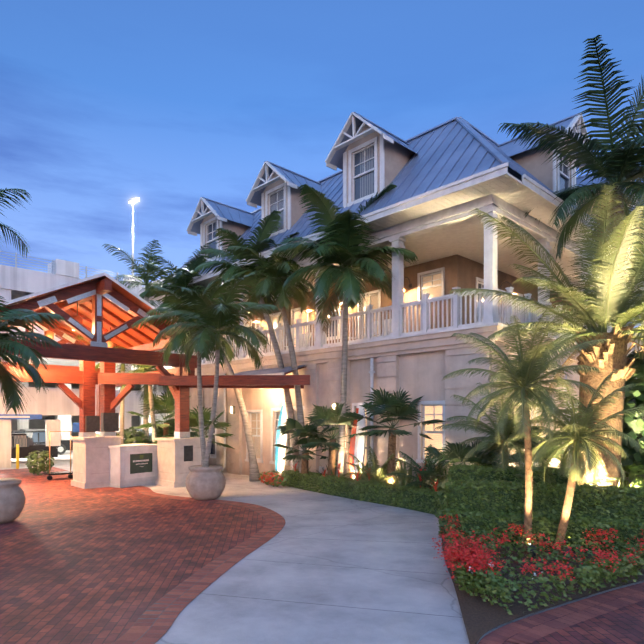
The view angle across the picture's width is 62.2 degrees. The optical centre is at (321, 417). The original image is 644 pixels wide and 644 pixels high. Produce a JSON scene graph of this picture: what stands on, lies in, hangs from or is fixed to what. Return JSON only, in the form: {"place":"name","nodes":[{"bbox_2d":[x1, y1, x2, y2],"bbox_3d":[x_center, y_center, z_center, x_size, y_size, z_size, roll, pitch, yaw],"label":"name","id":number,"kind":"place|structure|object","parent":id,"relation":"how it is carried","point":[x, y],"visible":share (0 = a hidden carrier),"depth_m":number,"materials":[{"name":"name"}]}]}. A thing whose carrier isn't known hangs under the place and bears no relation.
{"place":"outdoors","nodes":[
{"label":"outdoors","id":0,"kind":"place"},
{"bbox_2d":[18,429,72,440],"bbox_3d":[-19.040,1.474,36.512,4.367,1.420,1.899,0,0,-44],"label":"silver car","id":1,"kind":"object","parent":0,"point":[35,430],"visible":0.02,"depth_m":35.57,"materials":[{"name":"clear metal"}]},
{"bbox_2d":[0,468,282,643],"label":"brick driveway","id":2,"kind":"structure","parent":0,"point":[104,565],"depth_m":8.64,"materials":[{"name":"red brick"}]},
{"bbox_2d":[0,478,25,523],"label":"planter pot","id":3,"kind":"object","parent":2,"relation":"on","point":[12,500],"visible":1,"depth_m":10.99,"materials":[{"name":"ceramic"}]},
{"bbox_2d":[0,296,67,415],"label":"palm","id":4,"kind":"object","parent":3,"relation":"in","point":[8,385],"visible":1,"depth_m":11.68,"materials":[{"name":"green plant"}]},
{"bbox_2d":[0,188,32,257],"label":"palm","id":5,"kind":"object","parent":2,"relation":"on","point":[15,234],"visible":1,"depth_m":14.68,"materials":[{"name":"green plant"}]},
{"bbox_2d":[25,450,54,474],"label":"bush","id":6,"kind":"object","parent":2,"relation":"on","point":[36,469],"visible":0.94,"depth_m":20.14,"materials":[{"name":"green plant"}]},
{"bbox_2d":[43,431,72,479],"bbox_3d":[-9.302,1.326,18.974,0.950,1.716,0.600,0,0,-44],"label":"luggage cart","id":7,"kind":"object","parent":2,"relation":"on","point":[50,477],"visible":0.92,"depth_m":18.87,"materials":[{"name":"gold metal"}]},
{"bbox_2d":[51,467,285,643],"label":"brick border","id":8,"kind":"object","parent":2,"relation":"on","point":[158,629],"depth_m":7.10,"materials":[{"name":"red brick"}]},
{"bbox_2d":[0,450,643,643],"bbox_3d":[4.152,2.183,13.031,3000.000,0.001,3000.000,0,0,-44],"label":"ground","id":9,"kind":"structure","parent":0,"point":[205,617],"depth_m":7.04,"materials":[{"name":"concrete"}]},
{"bbox_2d":[11,433,57,461],"bbox_3d":[-15.225,1.474,26.177,3.915,1.420,1.780,0,0,-34],"label":"dark hatchback","id":10,"kind":"object","parent":9,"relation":"on","point":[24,441],"visible":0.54,"depth_m":25.82,"materials":[{"name":"black metal"}]},
{"bbox_2d":[11,430,72,454],"bbox_3d":[-16.950,1.474,31.589,3.815,1.420,1.780,0,0,-39],"label":"white car","id":11,"kind":"object","parent":9,"relation":"on","point":[38,436],"visible":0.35,"depth_m":31.15,"materials":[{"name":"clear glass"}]},
{"bbox_2d":[0,251,171,468],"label":"background building","id":12,"kind":"structure","parent":9,"relation":"on","point":[55,408],"depth_m":24.43,"materials":[{"name":"concrete"}]},
{"bbox_2d":[123,196,141,288],"bbox_3d":[-9.687,-8.927,27.470,0.700,4.720,0.900,0,0,-44],"label":"light pole","id":13,"kind":"object","parent":12,"relation":"on","point":[133,200],"visible":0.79,"depth_m":27.48,"materials":[{"name":"white metal"}]},
{"bbox_2d":[74,335,153,443],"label":"palm","id":14,"kind":"object","parent":9,"relation":"on","point":[121,368],"visible":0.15,"depth_m":20.63,"materials":[{"name":"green plant"}]},
{"bbox_2d":[116,427,151,443],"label":"shrub","id":15,"kind":"object","parent":9,"relation":"on","point":[129,438],"visible":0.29,"depth_m":21.45,"materials":[{"name":"green plant"}]},
{"bbox_2d":[85,413,192,487],"bbox_3d":[-5.835,1.008,16.976,2.668,2.350,2.131,0,0,33],"label":"sign","id":16,"kind":"object","parent":9,"relation":"on","point":[130,465],"visible":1,"depth_m":17.02,"materials":[{"name":"white paint"}]},
{"bbox_2d":[113,346,172,443],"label":"palm","id":17,"kind":"object","parent":9,"relation":"on","point":[147,368],"visible":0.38,"depth_m":19.64,"materials":[{"name":"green plant"}]},
{"bbox_2d":[103,239,184,439],"bbox_3d":[-7.967,-2.740,23.877,3.927,9.877,4.388,0,0,-44],"label":"palm","id":18,"kind":"object","parent":9,"relation":"on","point":[146,276],"visible":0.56,"depth_m":23.35,"materials":[{"name":"green plant"}]},
{"bbox_2d":[0,272,309,488],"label":"porte cochere","id":19,"kind":"object","parent":9,"relation":"on","point":[106,301],"visible":0.79,"depth_m":16.78,"materials":[{"name":"wood"}]},
{"bbox_2d":[7,301,114,347],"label":"pendant lights","id":20,"kind":"object","parent":19,"relation":"hanging from","point":[50,334],"visible":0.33,"depth_m":17.98,"materials":[{"name":"glass"}]},
{"bbox_2d":[128,391,198,435],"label":"fan palm","id":21,"kind":"object","parent":9,"relation":"on","point":[166,404],"visible":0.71,"depth_m":19.99,"materials":[{"name":"green plant"}]},
{"bbox_2d":[153,434,173,443],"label":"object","id":22,"kind":"object","parent":9,"relation":"on","point":[163,436],"depth_m":19.62,"materials":[{"name":"green plant"}]},
{"bbox_2d":[143,423,198,443],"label":"fan palm","id":23,"kind":"object","parent":9,"relation":"on","point":[159,431],"visible":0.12,"depth_m":21.35,"materials":[{"name":"green plant"}]},
{"bbox_2d":[141,243,212,431],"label":"palm","id":24,"kind":"object","parent":9,"relation":"on","point":[184,279],"visible":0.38,"depth_m":21.50,"materials":[{"name":"green plant"}]},
{"bbox_2d":[139,255,259,480],"bbox_3d":[-4.513,-2.189,21.340,3.756,8.838,7.561,0,0,-44],"label":"tall palm","id":25,"kind":"object","parent":9,"relation":"on","point":[254,474],"visible":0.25,"depth_m":19.68,"materials":[{"name":"green plant"}]},
{"bbox_2d":[168,405,233,448],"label":"fan palm","id":26,"kind":"object","parent":9,"relation":"on","point":[193,420],"visible":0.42,"depth_m":19.73,"materials":[{"name":"green plant"}]},
{"bbox_2d":[185,465,225,499],"bbox_3d":[-3.139,1.744,14.423,1.069,0.880,1.069,0,0,-44],"label":"planter pot","id":27,"kind":"object","parent":9,"relation":"on","point":[205,483],"visible":1,"depth_m":14.03,"materials":[{"name":"ceramic"}]},
{"bbox_2d":[130,278,258,465],"bbox_3d":[-3.564,-1.195,15.387,3.364,5.328,3.034,0,0,-44],"label":"palm tree","id":28,"kind":"object","parent":27,"relation":"in","point":[175,343],"visible":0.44,"depth_m":14.90,"materials":[{"name":"green plant"}]},
{"bbox_2d":[152,272,278,466],"bbox_3d":[-2.571,-1.020,13.092,3.092,4.993,3.145,0,0,-12],"label":"palm tree","id":29,"kind":"object","parent":27,"relation":"in","point":[222,313],"visible":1,"depth_m":13.22,"materials":[{"name":"green plant"}]},
{"bbox_2d":[193,210,303,470],"bbox_3d":[-2.474,-2.518,19.369,4.431,9.472,4.799,0,0,-6],"label":"tall palm","id":30,"kind":"object","parent":9,"relation":"on","point":[263,230],"visible":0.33,"depth_m":18.74,"materials":[{"name":"green plant"}]},
{"bbox_2d":[259,472,283,484],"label":"flowering shrub","id":31,"kind":"object","parent":9,"relation":"on","point":[270,479],"visible":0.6,"depth_m":16.88,"materials":[{"name":"red plant"}]},
{"bbox_2d":[258,470,292,486],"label":"flowering shrub","id":32,"kind":"object","parent":9,"relation":"on","point":[284,475],"visible":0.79,"depth_m":16.74,"materials":[{"name":"green plant"}]},
{"bbox_2d":[275,400,287,475],"bbox_3d":[-1.380,0.766,18.303,0.348,2.735,0.568,0,0,-44],"label":"surfboard","id":33,"kind":"object","parent":9,"relation":"on","point":[280,453],"visible":0.69,"depth_m":18.28,"materials":[{"name":"white plastic"}]},
{"bbox_2d":[346,468,367,479],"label":"bromeliad plant","id":34,"kind":"object","parent":9,"relation":"on","point":[359,475],"visible":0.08,"depth_m":15.08,"materials":[{"name":"green plant"}]},
{"bbox_2d":[149,162,643,483],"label":"hotel building","id":35,"kind":"structure","parent":9,"relation":"on","point":[446,238],"depth_m":15.45,"materials":[{"name":"beige paint"}]},
{"bbox_2d":[252,312,264,322],"bbox_3d":[-2.790,-4.457,23.554,0.660,0.501,0.390,0,0,-44],"label":"balcony lamp","id":36,"kind":"object","parent":35,"relation":"attached to","point":[256,320],"visible":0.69,"depth_m":23.41,"materials":[{"name":"glass"}]},
{"bbox_2d":[285,333,310,349],"bbox_3d":[-0.895,-2.759,20.522,0.880,1.084,0.700,0,0,-44],"label":"balcony chair","id":37,"kind":"object","parent":35,"relation":"on","point":[305,340],"visible":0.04,"depth_m":20.65,"materials":[{"name":"white paint"}]},
{"bbox_2d":[304,299,312,311],"bbox_3d":[-0.437,-4.457,21.099,0.660,0.501,0.390,0,0,-44],"label":"balcony lamp","id":38,"kind":"object","parent":35,"relation":"attached to","point":[309,309],"visible":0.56,"depth_m":20.92,"materials":[{"name":"glass"}]},
{"bbox_2d":[348,321,377,338],"bbox_3d":[1.393,-2.759,18.134,0.880,1.084,0.700,0,0,-34],"label":"balcony chair","id":39,"kind":"object","parent":35,"relation":"on","point":[364,333],"visible":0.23,"depth_m":18.13,"materials":[{"name":"white paint"}]},
{"bbox_2d":[374,319,391,335],"bbox_3d":[2.075,-2.759,17.422,0.700,1.084,0.880,0,0,36],"label":"balcony chair","id":40,"kind":"object","parent":35,"relation":"on","point":[385,327],"visible":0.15,"depth_m":17.72,"materials":[{"name":"white paint"}]},
{"bbox_2d":[155,111,643,294],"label":"roof","id":41,"kind":"structure","parent":35,"relation":"attached to","point":[368,158],"depth_m":16.37,"materials":[{"name":"metal"}]},
{"bbox_2d":[404,277,411,291],"bbox_3d":[2.746,-4.457,17.778,0.660,0.501,0.390,0,0,-44],"label":"balcony lamp","id":42,"kind":"object","parent":35,"relation":"attached to","point":[406,290],"visible":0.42,"depth_m":17.88,"materials":[{"name":"metal"}]},
{"bbox_2d":[476,301,501,322],"bbox_3d":[4.551,-2.759,14.688,0.700,1.084,0.880,0,0,16],"label":"balcony chair","id":43,"kind":"object","parent":35,"relation":"on","point":[482,312],"visible":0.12,"depth_m":15.02,"materials":[{"name":"white paint"}]},
{"bbox_2d":[499,281,517,294],"bbox_3d":[6.406,-4.457,18.339,0.400,0.501,0.655,0,0,-44],"label":"balcony lamp","id":44,"kind":"object","parent":35,"relation":"attached to","point":[516,293],"visible":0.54,"depth_m":18.26,"materials":[{"name":"metal"}]},
{"bbox_2d":[449,182,643,486],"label":"palm tree","id":45,"kind":"object","parent":9,"relation":"on","point":[611,296],"visible":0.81,"depth_m":11.06,"materials":[{"name":"green plant"}]},
{"bbox_2d":[0,0,643,327],"label":"sky","id":46,"kind":"structure","parent":0,"point":[169,105],"materials":[{"name":"blue"}]},
{"bbox_2d":[287,476,643,643],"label":"garden bed soil","id":47,"kind":"structure","parent":0,"point":[481,617],"depth_m":6.47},
{"bbox_2d":[223,232,314,472],"bbox_3d":[-1.527,-1.961,18.608,3.369,8.319,3.708,0,0,15],"label":"tall palm","id":48,"kind":"object","parent":47,"relation":"on","point":[273,272],"visible":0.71,"depth_m":17.70,"materials":[{"name":"green plant"}]},
{"bbox_2d":[282,470,317,489],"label":"low hedge","id":49,"kind":"object","parent":47,"relation":"on","point":[298,478],"visible":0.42,"depth_m":16.59,"materials":[{"name":"green plant"}]},
{"bbox_2d":[273,417,339,473],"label":"fan palm","id":50,"kind":"object","parent":47,"relation":"on","point":[290,425],"visible":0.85,"depth_m":16.39,"materials":[{"name":"green plant"}]},
{"bbox_2d":[308,470,329,491],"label":"plant","id":51,"kind":"object","parent":47,"relation":"on","point":[321,477],"visible":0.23,"depth_m":15.58,"materials":[{"name":"green plant"}]},
{"bbox_2d":[304,473,343,494],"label":"low hedge","id":52,"kind":"object","parent":47,"relation":"on","point":[323,486],"visible":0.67,"depth_m":15.64,"materials":[{"name":"green plant"}]},
{"bbox_2d":[316,457,348,477],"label":"plant","id":53,"kind":"object","parent":47,"relation":"on","point":[331,470],"visible":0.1,"depth_m":16.21,"materials":[{"name":"green plant"}]},
{"bbox_2d":[299,403,369,475],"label":"fan palm","id":54,"kind":"object","parent":47,"relation":"on","point":[329,416],"visible":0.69,"depth_m":15.72,"materials":[{"name":"green plant"}]},
{"bbox_2d":[333,461,353,477],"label":"bromeliad plant","id":55,"kind":"object","parent":47,"relation":"on","point":[340,475],"visible":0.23,"depth_m":15.44,"materials":[{"name":"green plant"}]},
{"bbox_2d":[271,182,418,475],"bbox_3d":[0.745,-2.240,16.320,4.549,8.867,4.659,0,0,-44],"label":"tall palm","id":56,"kind":"object","parent":47,"relation":"on","point":[350,258],"visible":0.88,"depth_m":15.54,"materials":[{"name":"green plant"}]},
{"bbox_2d":[341,471,360,497],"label":"plant","id":57,"kind":"object","parent":47,"relation":"on","point":[353,484],"visible":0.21,"depth_m":14.51,"materials":[{"name":"plant"}]},
{"bbox_2d":[328,477,376,500],"bbox_3d":[0.846,1.942,14.783,0.739,0.521,1.505,0,0,-38],"label":"low hedge","id":58,"kind":"object","parent":47,"relation":"on","point":[337,486],"visible":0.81,"depth_m":14.61,"materials":[{"name":"green plant"}]},
{"bbox_2d":[344,462,367,477],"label":"plant","id":59,"kind":"object","parent":47,"relation":"on","point":[360,472],"visible":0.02,"depth_m":15.28,"materials":[{"name":"plant"}]},
{"bbox_2d":[349,403,365,477],"bbox_3d":[1.050,0.841,15.756,0.332,2.586,0.568,0,0,-44],"label":"surfboard","id":60,"kind":"object","parent":47,"relation":"on","point":[357,446],"visible":0.62,"depth_m":15.74,"materials":[{"name":"white plastic"}]},
{"bbox_2d":[357,466,373,480],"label":"bromeliad plant","id":61,"kind":"object","parent":47,"relation":"on","point":[368,475],"visible":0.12,"depth_m":14.54,"materials":[{"name":"green plant"}]},
{"bbox_2d":[346,446,407,485],"bbox_3d":[1.553,1.493,14.745,1.917,1.380,1.964,0,0,-44],"label":"shrub","id":62,"kind":"object","parent":47,"relation":"on","point":[376,471],"visible":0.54,"depth_m":14.51,"materials":[{"name":"green plant"}]},
{"bbox_2d":[360,481,411,506],"bbox_3d":[1.679,1.937,13.741,0.734,0.528,1.418,0,0,-40],"label":"low hedge","id":63,"kind":"object","parent":47,"relation":"on","point":[379,493],"visible":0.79,"depth_m":13.57,"materials":[{"name":"green plant"}]},
{"bbox_2d":[342,386,445,482],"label":"fan palm","id":64,"kind":"object","parent":47,"relation":"on","point":[399,407],"visible":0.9,"depth_m":14.30,"materials":[{"name":"green plant"}]},
{"bbox_2d":[385,475,407,485],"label":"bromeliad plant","id":65,"kind":"object","parent":47,"relation":"on","point":[402,482],"visible":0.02,"depth_m":13.85,"materials":[{"name":"green plant"}]},
{"bbox_2d":[382,454,414,484],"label":"plant","id":66,"kind":"object","parent":47,"relation":"on","point":[409,473],"visible":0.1,"depth_m":14.32,"materials":[{"name":"green plant"}]},
{"bbox_2d":[397,486,437,513],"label":"low hedge","id":67,"kind":"object","parent":47,"relation":"on","point":[410,498],"visible":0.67,"depth_m":12.57,"materials":[{"name":"green plant"}]},
{"bbox_2d":[409,466,433,490],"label":"bromeliad plant","id":68,"kind":"object","parent":47,"relation":"on","point":[422,486],"visible":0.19,"depth_m":13.29,"materials":[{"name":"plant"}]},
{"bbox_2d":[386,444,457,490],"bbox_3d":[2.909,1.422,13.351,2.177,1.522,1.970,0,0,36],"label":"shrub","id":69,"kind":"object","parent":47,"relation":"on","point":[428,464],"visible":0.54,"depth_m":13.22,"materials":[{"name":"green plant"}]},
{"bbox_2d":[414,479,438,512],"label":"plant","id":70,"kind":"object","parent":47,"relation":"on","point":[435,485],"visible":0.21,"depth_m":12.42,"materials":[{"name":"red plant"}]},
{"bbox_2d":[433,494,444,516],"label":"low hedge","id":71,"kind":"object","parent":47,"relation":"on","point":[438,504],"visible":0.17,"depth_m":11.68,"materials":[{"name":"green plant"}]},
{"bbox_2d":[437,506,450,537],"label":"low hedge","id":72,"kind":"object","parent":47,"relation":"on","point":[441,520],"visible":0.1,"depth_m":9.71,"materials":[{"name":"green plant"}]},
{"bbox_2d":[437,467,460,494],"bbox_3d":[3.195,1.598,11.720,1.060,1.059,1.387,0,0,-44],"label":"shrub bed","id":73,"kind":"object","parent":47,"relation":"on","point":[441,484],"visible":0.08,"depth_m":11.87,"materials":[{"name":"green plant"}]},
{"bbox_2d":[416,441,500,497],"bbox_3d":[3.329,1.324,12.618,2.500,1.758,2.449,0,0,-44],"label":"shrub","id":74,"kind":"object","parent":47,"relation":"on","point":[459,454],"visible":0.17,"depth_m":12.42,"materials":[{"name":"green plant"}]},
{"bbox_2d":[434,378,581,469],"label":"pygmy palm","id":75,"kind":"object","parent":47,"relation":"on","point":[505,451],"visible":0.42,"depth_m":11.48,"materials":[{"name":"green plant"}]},
{"bbox_2d":[447,464,568,483],"bbox_3d":[3.886,1.601,11.139,2.434,1.196,1.046,0,0,21],"label":"hedge","id":76,"kind":"object","parent":47,"relation":"on","point":[474,472],"visible":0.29,"depth_m":10.87,"materials":[{"name":"green plant"}]},
{"bbox_2d":[463,426,564,466],"bbox_3d":[4.318,1.150,11.972,2.575,2.093,2.575,0,0,-44],"label":"shrub","id":77,"kind":"object","parent":47,"relation":"on","point":[473,461],"visible":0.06,"depth_m":11.77,"materials":[{"name":"green plant"}]},
{"bbox_2d":[442,307,608,552],"bbox_3d":[3.386,0.213,8.923,2.604,3.969,2.680,0,0,4],"label":"pygmy palm","id":78,"kind":"object","parent":47,"relation":"on","point":[526,376],"visible":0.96,"depth_m":8.77,"materials":[{"name":"green plant"}]},
{"bbox_2d":[528,544,535,557],"bbox_3d":[3.237,2.057,8.219,0.147,0.254,0.129,0,0,-44],"label":"uplight fixture","id":79,"kind":"object","parent":47,"relation":"on","point":[532,553],"visible":0.48,"depth_m":8.17,"materials":[{"name":"metal"}]},
{"bbox_2d":[432,515,643,614],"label":"red flower bed","id":80,"kind":"object","parent":47,"relation":"on","point":[467,560],"visible":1,"depth_m":6.74,"materials":[{"name":"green plant"}]},
{"bbox_2d":[443,479,643,522],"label":"hedge","id":81,"kind":"object","parent":47,"relation":"on","point":[613,502],"visible":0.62,"depth_m":9.29,"materials":[{"name":"green plant"}]},
{"bbox_2d":[445,508,643,554],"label":"hedge","id":82,"kind":"object","parent":47,"relation":"on","point":[473,519],"visible":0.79,"depth_m":8.77,"materials":[{"name":"green plant"}]},
{"bbox_2d":[493,454,619,487],"bbox_3d":[4.439,1.441,10.268,2.207,1.485,2.126,0,0,5],"label":"shrub","id":83,"kind":"object","parent":47,"relation":"on","point":[549,481],"visible":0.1,"depth_m":10.02,"materials":[{"name":"green plant"}]},
{"bbox_2d":[563,547,570,561],"bbox_3d":[3.658,2.056,7.998,0.173,0.255,0.118,0,0,-44],"label":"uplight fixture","id":84,"kind":"object","parent":47,"relation":"on","point":[566,553],"visible":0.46,"depth_m":7.96,"materials":[{"name":"metal"}]},
{"bbox_2d":[497,35,643,327],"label":"tall palm","id":85,"kind":"object","parent":47,"relation":"on","point":[625,161],"visible":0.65,"depth_m":12.84,"materials":[{"name":"green plant"}]},
{"bbox_2d":[503,369,643,554],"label":"pygmy palm","id":86,"kind":"object","parent":47,"relation":"on","point":[575,436],"visible":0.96,"depth_m":8.50,"materials":[{"name":"green plant"}]},
{"bbox_2d":[598,476,634,486],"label":"plant","id":87,"kind":"object","parent":47,"relation":"on","point":[623,483],"visible":0.06,"depth_m":10.58,"materials":[{"name":"green plant"}]},
{"bbox_2d":[620,463,643,486],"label":"shrub bed","id":88,"kind":"object","parent":47,"relation":"on","point":[632,472],"visible":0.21,"depth_m":11.44,"materials":[{"name":"green plant"}]},
{"bbox_2d":[621,349,643,478],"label":"broadleaf tree","id":89,"kind":"object","parent":47,"relation":"on","point":[633,427],"visible":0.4,"depth_m":11.43,"materials":[{"name":"green plant"}]},
{"bbox_2d":[632,479,643,487],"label":"hedge","id":90,"kind":"object","parent":47,"relation":"on","point":[638,483],"visible":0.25,"depth_m":10.17,"materials":[{"name":"green plant"}]},
{"bbox_2d":[478,583,643,643],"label":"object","id":91,"kind":"structure","parent":0,"point":[624,625],"depth_m":5.50,"materials":[{"name":"red brick"}]},
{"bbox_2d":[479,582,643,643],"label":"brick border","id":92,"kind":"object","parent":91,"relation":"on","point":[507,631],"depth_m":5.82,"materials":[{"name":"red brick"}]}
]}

